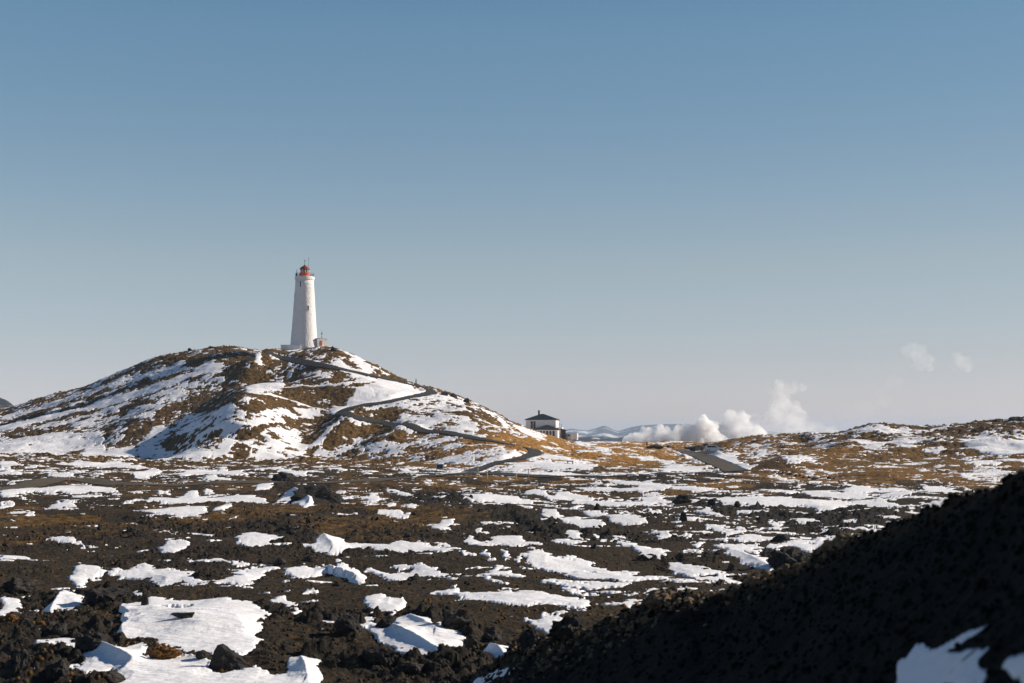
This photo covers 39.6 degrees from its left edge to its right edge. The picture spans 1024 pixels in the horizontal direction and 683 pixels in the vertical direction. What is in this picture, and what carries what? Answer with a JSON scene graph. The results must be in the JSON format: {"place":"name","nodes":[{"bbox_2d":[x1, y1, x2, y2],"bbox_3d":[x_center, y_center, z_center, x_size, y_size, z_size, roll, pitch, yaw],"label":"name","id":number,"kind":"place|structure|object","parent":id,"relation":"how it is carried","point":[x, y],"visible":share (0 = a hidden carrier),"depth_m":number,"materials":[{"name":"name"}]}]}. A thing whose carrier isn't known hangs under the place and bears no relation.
{"place":"outdoors","nodes":[
{"label":"outdoors","id":0,"kind":"place"},
{"bbox_2d":[0,397,14,407],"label":"snowy mountain","id":1,"kind":"structure","parent":0,"point":[4,403],"depth_m":1434.18,"materials":[{"name":"white snow"}]},
{"bbox_2d":[0,477,427,489],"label":"gravel track","id":2,"kind":"structure","parent":0,"point":[39,482],"depth_m":203.76,"materials":[{"name":"gravel"}]},
{"bbox_2d":[265,351,541,471],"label":"path","id":3,"kind":"structure","parent":0,"point":[530,454],"depth_m":358.33,"materials":[{"name":"grey gravel"}]},
{"bbox_2d":[0,345,1023,682],"bbox_3d":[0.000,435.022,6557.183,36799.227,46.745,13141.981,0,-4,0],"label":"ground","id":4,"kind":"structure","parent":0,"point":[120,515],"depth_m":103.41,"materials":[{"name":"brown soil"}]},
{"bbox_2d":[2,613,18,622],"bbox_3d":[-22.290,12.378,63.436,0.873,0.510,0.738,0,-4,0],"label":"moss cushion","id":5,"kind":"object","parent":4,"relation":"on","point":[12,618],"visible":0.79,"depth_m":63.21,"materials":[{"name":"brown plant"}]},
{"bbox_2d":[0,649,31,677],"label":"lava rock","id":6,"kind":"object","parent":4,"relation":"on","point":[17,664],"visible":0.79,"depth_m":46.76,"materials":[{"name":"grey stone"}]},
{"bbox_2d":[0,577,39,593],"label":"lava rock","id":7,"kind":"object","parent":4,"relation":"on","point":[18,585],"visible":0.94,"depth_m":74.24,"materials":[{"name":"grey stone"}]},
{"bbox_2d":[19,616,32,624],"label":"stone","id":8,"kind":"object","parent":4,"relation":"on","point":[27,619],"visible":0.8,"depth_m":61.72,"materials":[{"name":"grey stone"}]},
{"bbox_2d":[27,622,34,627],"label":"stone","id":9,"kind":"object","parent":4,"relation":"on","point":[30,625],"visible":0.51,"depth_m":60.37,"materials":[{"name":"grey stone"}]},
{"bbox_2d":[35,620,44,624],"bbox_3d":[-20.139,12.032,60.705,0.395,0.248,0.318,-1,-4,16],"label":"moss cushion","id":10,"kind":"object","parent":4,"relation":"on","point":[41,622],"visible":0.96,"depth_m":60.61,"materials":[{"name":"orange plant"}]},
{"bbox_2d":[46,621,55,625],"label":"stone","id":11,"kind":"object","parent":4,"relation":"on","point":[48,623],"visible":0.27,"depth_m":59.31,"materials":[{"name":"grey stone"}]},
{"bbox_2d":[45,659,69,678],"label":"lava rock","id":12,"kind":"object","parent":4,"relation":"on","point":[60,668],"visible":0.84,"depth_m":45.98,"materials":[{"name":"grey stone"}]},
{"bbox_2d":[49,623,67,636],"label":"lava rock","id":13,"kind":"object","parent":4,"relation":"on","point":[60,629],"visible":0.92,"depth_m":57.36,"materials":[{"name":"grey stone"}]},
{"bbox_2d":[74,628,107,652],"bbox_3d":[-15.455,11.054,52.312,1.342,0.958,1.020,0,-4,0],"label":"lava rock","id":14,"kind":"object","parent":4,"relation":"on","point":[90,640],"visible":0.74,"depth_m":52.05,"materials":[{"name":"black stone"}]},
{"bbox_2d":[82,586,129,603],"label":"lava rock","id":15,"kind":"object","parent":4,"relation":"on","point":[100,594],"visible":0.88,"depth_m":68.05,"materials":[{"name":"grey stone"}]},
{"bbox_2d":[103,619,111,627],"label":"stone","id":16,"kind":"object","parent":4,"relation":"on","point":[107,623],"visible":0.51,"depth_m":59.25,"materials":[{"name":"grey stone"}]},
{"bbox_2d":[105,669,125,682],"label":"lava rock","id":17,"kind":"object","parent":4,"relation":"on","point":[114,676],"visible":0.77,"depth_m":45.64,"materials":[{"name":"grey stone"}]},
{"bbox_2d":[132,529,144,536],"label":"lava rock","id":18,"kind":"object","parent":4,"relation":"on","point":[138,533],"visible":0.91,"depth_m":111.57,"materials":[{"name":"grey stone"}]},
{"bbox_2d":[141,590,148,604],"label":"lava rock","id":19,"kind":"object","parent":4,"relation":"on","point":[144,600],"visible":0.88,"depth_m":66.05,"materials":[{"name":"black stone"}]},
{"bbox_2d":[147,644,182,658],"bbox_3d":[-12.251,11.182,50.642,1.091,0.780,1.088,-3,-5,39],"label":"moss cushion","id":20,"kind":"object","parent":4,"relation":"on","point":[163,651],"visible":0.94,"depth_m":50.41,"materials":[{"name":"brown plant"}]},
{"bbox_2d":[195,650,209,658],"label":"lava rock","id":21,"kind":"object","parent":4,"relation":"on","point":[201,654],"visible":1,"depth_m":50.16,"materials":[{"name":"grey stone"}]},
{"bbox_2d":[209,644,253,670],"bbox_3d":[-9.599,10.935,49.185,1.765,0.954,0.720,0,-4,0],"label":"lava rock","id":22,"kind":"object","parent":4,"relation":"on","point":[225,657],"visible":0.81,"depth_m":49.01,"materials":[{"name":"grey stone"}]},
{"bbox_2d":[272,558,285,565],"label":"stone","id":23,"kind":"object","parent":4,"relation":"on","point":[280,561],"visible":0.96,"depth_m":89.71,"materials":[{"name":"grey stone"}]},
{"bbox_2d":[271,472,293,480],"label":"lava rock","id":24,"kind":"object","parent":4,"relation":"on","point":[281,476],"visible":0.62,"depth_m":206.99,"materials":[{"name":"black stone"}]},
{"bbox_2d":[281,643,290,649],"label":"stone","id":25,"kind":"object","parent":4,"relation":"on","point":[283,645],"visible":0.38,"depth_m":52.81,"materials":[{"name":"brown stone"}]},
{"bbox_2d":[282,524,290,530],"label":"stone","id":26,"kind":"object","parent":4,"relation":"on","point":[285,526],"visible":0.59,"depth_m":122.25,"materials":[{"name":"grey stone"}]},
{"bbox_2d":[286,527,296,533],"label":"stone","id":27,"kind":"object","parent":4,"relation":"on","point":[290,530],"visible":1,"depth_m":111.66,"materials":[{"name":"grey stone"}]},
{"bbox_2d":[281,258,327,349],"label":"lighthouse","id":28,"kind":"object","parent":4,"relation":"on","point":[304,333],"visible":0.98,"depth_m":453.84,"materials":[{"name":"white paint"}]},
{"bbox_2d":[306,517,313,522],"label":"stone","id":29,"kind":"object","parent":4,"relation":"on","point":[309,520],"visible":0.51,"depth_m":126.83,"materials":[{"name":"grey stone"}]},
{"bbox_2d":[307,556,314,561],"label":"stone","id":30,"kind":"object","parent":4,"relation":"on","point":[310,559],"visible":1,"depth_m":90.84,"materials":[{"name":"grey stone"}]},
{"bbox_2d":[288,485,343,502],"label":"lava rock","id":31,"kind":"object","parent":4,"relation":"on","point":[323,494],"visible":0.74,"depth_m":160.18,"materials":[{"name":"grey stone"}]},
{"bbox_2d":[322,612,328,619],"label":"lava rock","id":32,"kind":"object","parent":4,"relation":"on","point":[325,616],"visible":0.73,"depth_m":61.93,"materials":[{"name":"black stone"}]},
{"bbox_2d":[321,636,329,642],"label":"stone","id":33,"kind":"object","parent":4,"relation":"on","point":[327,638],"visible":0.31,"depth_m":56.82,"materials":[{"name":"grey stone"}]},
{"bbox_2d":[332,581,339,586],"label":"stone","id":34,"kind":"object","parent":4,"relation":"on","point":[337,584],"visible":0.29,"depth_m":75.84,"materials":[{"name":"stone"}]},
{"bbox_2d":[336,677,346,681],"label":"stone","id":35,"kind":"object","parent":4,"relation":"on","point":[341,679],"visible":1,"depth_m":46.45,"materials":[{"name":"black stone"}]},
{"bbox_2d":[333,612,361,633],"bbox_3d":[-6.780,11.723,58.471,1.150,1.172,0.800,0,-4,0],"label":"lava rock","id":36,"kind":"object","parent":4,"relation":"on","point":[346,622],"visible":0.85,"depth_m":58.25,"materials":[{"name":"grey stone"}]},
{"bbox_2d":[346,609,358,613],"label":"stone","id":37,"kind":"object","parent":4,"relation":"on","point":[351,611],"visible":0.25,"depth_m":60.77,"materials":[{"name":"stone"}]},
{"bbox_2d":[362,647,394,667],"bbox_3d":[-4.645,11.085,49.617,1.232,0.801,0.793,-1,-4,19],"label":"lava rock","id":38,"kind":"object","parent":4,"relation":"on","point":[382,656],"visible":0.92,"depth_m":49.37,"materials":[{"name":"black stone"}]},
{"bbox_2d":[375,618,393,627],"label":"lava rock","id":39,"kind":"object","parent":4,"relation":"on","point":[384,623],"visible":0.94,"depth_m":59.54,"materials":[{"name":"black stone"}]},
{"bbox_2d":[404,532,410,537],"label":"stone","id":40,"kind":"object","parent":4,"relation":"on","point":[406,534],"visible":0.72,"depth_m":113.70,"materials":[{"name":"grey stone"}]},
{"bbox_2d":[396,661,423,674],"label":"lava rock","id":41,"kind":"object","parent":4,"relation":"on","point":[414,668],"visible":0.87,"depth_m":47.84,"materials":[{"name":"grey stone"}]},
{"bbox_2d":[436,464,442,469],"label":"information board","id":42,"kind":"object","parent":4,"relation":"on","point":[439,466],"visible":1,"depth_m":254.08,"materials":[{"name":"blue"}]},
{"bbox_2d":[440,566,447,571],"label":"stone","id":43,"kind":"object","parent":4,"relation":"on","point":[442,568],"visible":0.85,"depth_m":85.97,"materials":[{"name":"grey stone"}]},
{"bbox_2d":[0,505,914,682],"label":"lava rocks","id":44,"kind":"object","parent":4,"relation":"on","point":[275,668],"depth_m":72.77,"materials":[{"name":"black stone"}]},
{"bbox_2d":[441,609,473,629],"bbox_3d":[-2.316,11.845,59.966,1.404,1.161,1.143,0,-4,0],"label":"lava rock","id":45,"kind":"object","parent":4,"relation":"on","point":[460,618],"visible":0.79,"depth_m":59.79,"materials":[{"name":"grey stone"}]},
{"bbox_2d":[463,634,480,646],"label":"lava rock","id":46,"kind":"object","parent":4,"relation":"on","point":[471,640],"visible":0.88,"depth_m":55.17,"materials":[{"name":"grey stone"}]},
{"bbox_2d":[0,487,973,682],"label":"moss tufts","id":47,"kind":"object","parent":4,"relation":"on","point":[40,658],"visible":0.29,"depth_m":71.41,"materials":[{"name":"brown plant"}]},
{"bbox_2d":[481,625,501,641],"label":"lava rock","id":48,"kind":"object","parent":4,"relation":"on","point":[492,633],"visible":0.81,"depth_m":57.75,"materials":[{"name":"grey stone"}]},
{"bbox_2d":[0,346,1023,682],"bbox_3d":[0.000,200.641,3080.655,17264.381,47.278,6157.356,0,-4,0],"label":"snow","id":49,"kind":"structure","parent":4,"relation":"on","point":[210,626],"depth_m":158.26,"materials":[{"name":"white snow"}]},
{"bbox_2d":[170,612,194,618],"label":"lava rock","id":50,"kind":"object","parent":49,"relation":"on","point":[182,615],"visible":1,"depth_m":59.00,"materials":[{"name":"black stone"}]},
{"bbox_2d":[519,626,539,650],"bbox_3d":[0.505,8.447,40.248,0.658,0.763,0.423,-2,-4,23],"label":"lava rock","id":51,"kind":"object","parent":4,"relation":"on","point":[529,636],"visible":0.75,"depth_m":40.15,"materials":[{"name":"black stone"}]},
{"bbox_2d":[524,410,562,437],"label":"house","id":52,"kind":"structure","parent":4,"relation":"on","point":[545,424],"depth_m":469.16,"materials":[{"name":"white paint"}]},
{"bbox_2d":[560,428,565,439],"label":"shed","id":53,"kind":"structure","parent":4,"relation":"on","point":[563,433],"depth_m":468.83,"materials":[{"name":"grey metal"}]},
{"bbox_2d":[545,614,582,638],"bbox_3d":[1.442,7.825,38.458,0.984,0.936,0.718,-4,-5,43],"label":"lava rock","id":54,"kind":"object","parent":4,"relation":"on","point":[568,625],"visible":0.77,"depth_m":38.30,"materials":[{"name":"black stone"}]},
{"bbox_2d":[566,433,577,440],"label":"camper van","id":55,"kind":"object","parent":4,"relation":"on","point":[572,436],"visible":0.78,"depth_m":469.89,"materials":[{"name":"grey paint"}]},
{"bbox_2d":[591,638,598,643],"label":"stone","id":56,"kind":"object","parent":4,"relation":"on","point":[594,640],"visible":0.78,"depth_m":34.37,"materials":[{"name":"black stone"}]},
{"bbox_2d":[594,503,600,509],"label":"lava rock","id":57,"kind":"object","parent":4,"relation":"on","point":[597,506],"visible":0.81,"depth_m":148.77,"materials":[{"name":"black stone"}]},
{"bbox_2d":[636,554,649,560],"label":"stone","id":58,"kind":"object","parent":4,"relation":"on","point":[643,557],"visible":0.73,"depth_m":94.24,"materials":[{"name":"black stone"}]},
{"bbox_2d":[646,444,664,448],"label":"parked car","id":59,"kind":"object","parent":4,"relation":"on","point":[656,446],"visible":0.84,"depth_m":396.65,"materials":[{"name":"black metal"}]},
{"bbox_2d":[644,586,677,609],"bbox_3d":[3.466,5.904,32.596,0.589,0.640,0.850,-3,-5,40],"label":"lava rock","id":60,"kind":"object","parent":4,"relation":"on","point":[655,599],"visible":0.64,"depth_m":32.42,"materials":[{"name":"stone"}]},
{"bbox_2d":[672,494,691,503],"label":"lava rock","id":61,"kind":"object","parent":4,"relation":"on","point":[680,498],"visible":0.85,"depth_m":159.06,"materials":[{"name":"black stone"}]},
{"bbox_2d":[679,512,686,520],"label":"lava rock","id":62,"kind":"object","parent":4,"relation":"on","point":[683,516],"visible":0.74,"depth_m":130.86,"materials":[{"name":"black stone"}]},
{"bbox_2d":[685,445,704,450],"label":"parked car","id":63,"kind":"object","parent":4,"relation":"on","point":[696,448],"visible":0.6,"depth_m":376.14,"materials":[{"name":"black metal"}]},
{"bbox_2d":[707,499,715,505],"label":"lava rock","id":64,"kind":"object","parent":4,"relation":"on","point":[711,502],"visible":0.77,"depth_m":155.35,"materials":[{"name":"black stone"}]},
{"bbox_2d":[704,445,723,451],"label":"parked car","id":65,"kind":"object","parent":4,"relation":"on","point":[708,448],"visible":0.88,"depth_m":320.67,"materials":[{"name":"grey paint"}]},
{"bbox_2d":[713,579,724,585],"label":"stone","id":66,"kind":"object","parent":4,"relation":"on","point":[720,582],"visible":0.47,"depth_m":73.65,"materials":[{"name":"grey stone"}]},
{"bbox_2d":[726,563,735,570],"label":"stone","id":67,"kind":"object","parent":4,"relation":"on","point":[731,566],"visible":0.96,"depth_m":87.77,"materials":[{"name":"black stone"}]},
{"bbox_2d":[734,501,739,507],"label":"lava rock","id":68,"kind":"object","parent":4,"relation":"on","point":[736,503],"visible":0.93,"depth_m":152.79,"materials":[{"name":"black stone"}]},
{"bbox_2d":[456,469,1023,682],"bbox_3d":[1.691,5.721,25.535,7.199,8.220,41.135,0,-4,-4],"label":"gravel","id":69,"kind":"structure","parent":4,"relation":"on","point":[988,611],"depth_m":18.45,"materials":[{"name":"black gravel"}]},
{"bbox_2d":[769,534,789,541],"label":"lava rock","id":70,"kind":"object","parent":4,"relation":"on","point":[780,538],"visible":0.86,"depth_m":106.38,"materials":[{"name":"black stone"}]},
{"bbox_2d":[767,547,805,566],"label":"lava rock","id":71,"kind":"object","parent":4,"relation":"on","point":[790,556],"visible":0.66,"depth_m":88.16,"materials":[{"name":"black stone"}]},
{"bbox_2d":[835,540,844,549],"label":"stone","id":72,"kind":"object","parent":4,"relation":"on","point":[840,544],"visible":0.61,"depth_m":22.61,"materials":[{"name":"grey stone"}]},
{"bbox_2d":[1006,417,1023,421],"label":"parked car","id":73,"kind":"object","parent":4,"relation":"on","point":[1015,419],"visible":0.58,"depth_m":363.67,"materials":[{"name":"black metal"}]},
{"bbox_2d":[0,0,1023,432],"label":"sky","id":74,"kind":"structure","parent":0,"point":[787,216],"materials":[{"name":"blue"}]},
{"bbox_2d":[418,469,746,476],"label":"road","id":75,"kind":"structure","parent":0,"point":[502,473],"depth_m":226.36,"materials":[{"name":"grey asphalt"}]},
{"bbox_2d":[570,436,720,442],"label":"dark hills","id":76,"kind":"structure","parent":0,"point":[607,439],"depth_m":2491.45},
{"bbox_2d":[566,422,805,439],"bbox_3d":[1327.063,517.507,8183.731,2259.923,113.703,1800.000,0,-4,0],"label":"mountains","id":77,"kind":"structure","parent":0,"point":[717,431],"depth_m":7730.91,"materials":[{"name":"white snow"}]},
{"bbox_2d":[671,449,744,470],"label":"side road","id":78,"kind":"structure","parent":0,"point":[721,464],"depth_m":285.51,"materials":[{"name":"grey asphalt"}]},
{"bbox_2d":[691,449,725,452],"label":"parking area","id":79,"kind":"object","parent":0,"point":[705,451],"visible":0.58,"depth_m":344.90,"materials":[{"name":"asphalt"}]}
]}

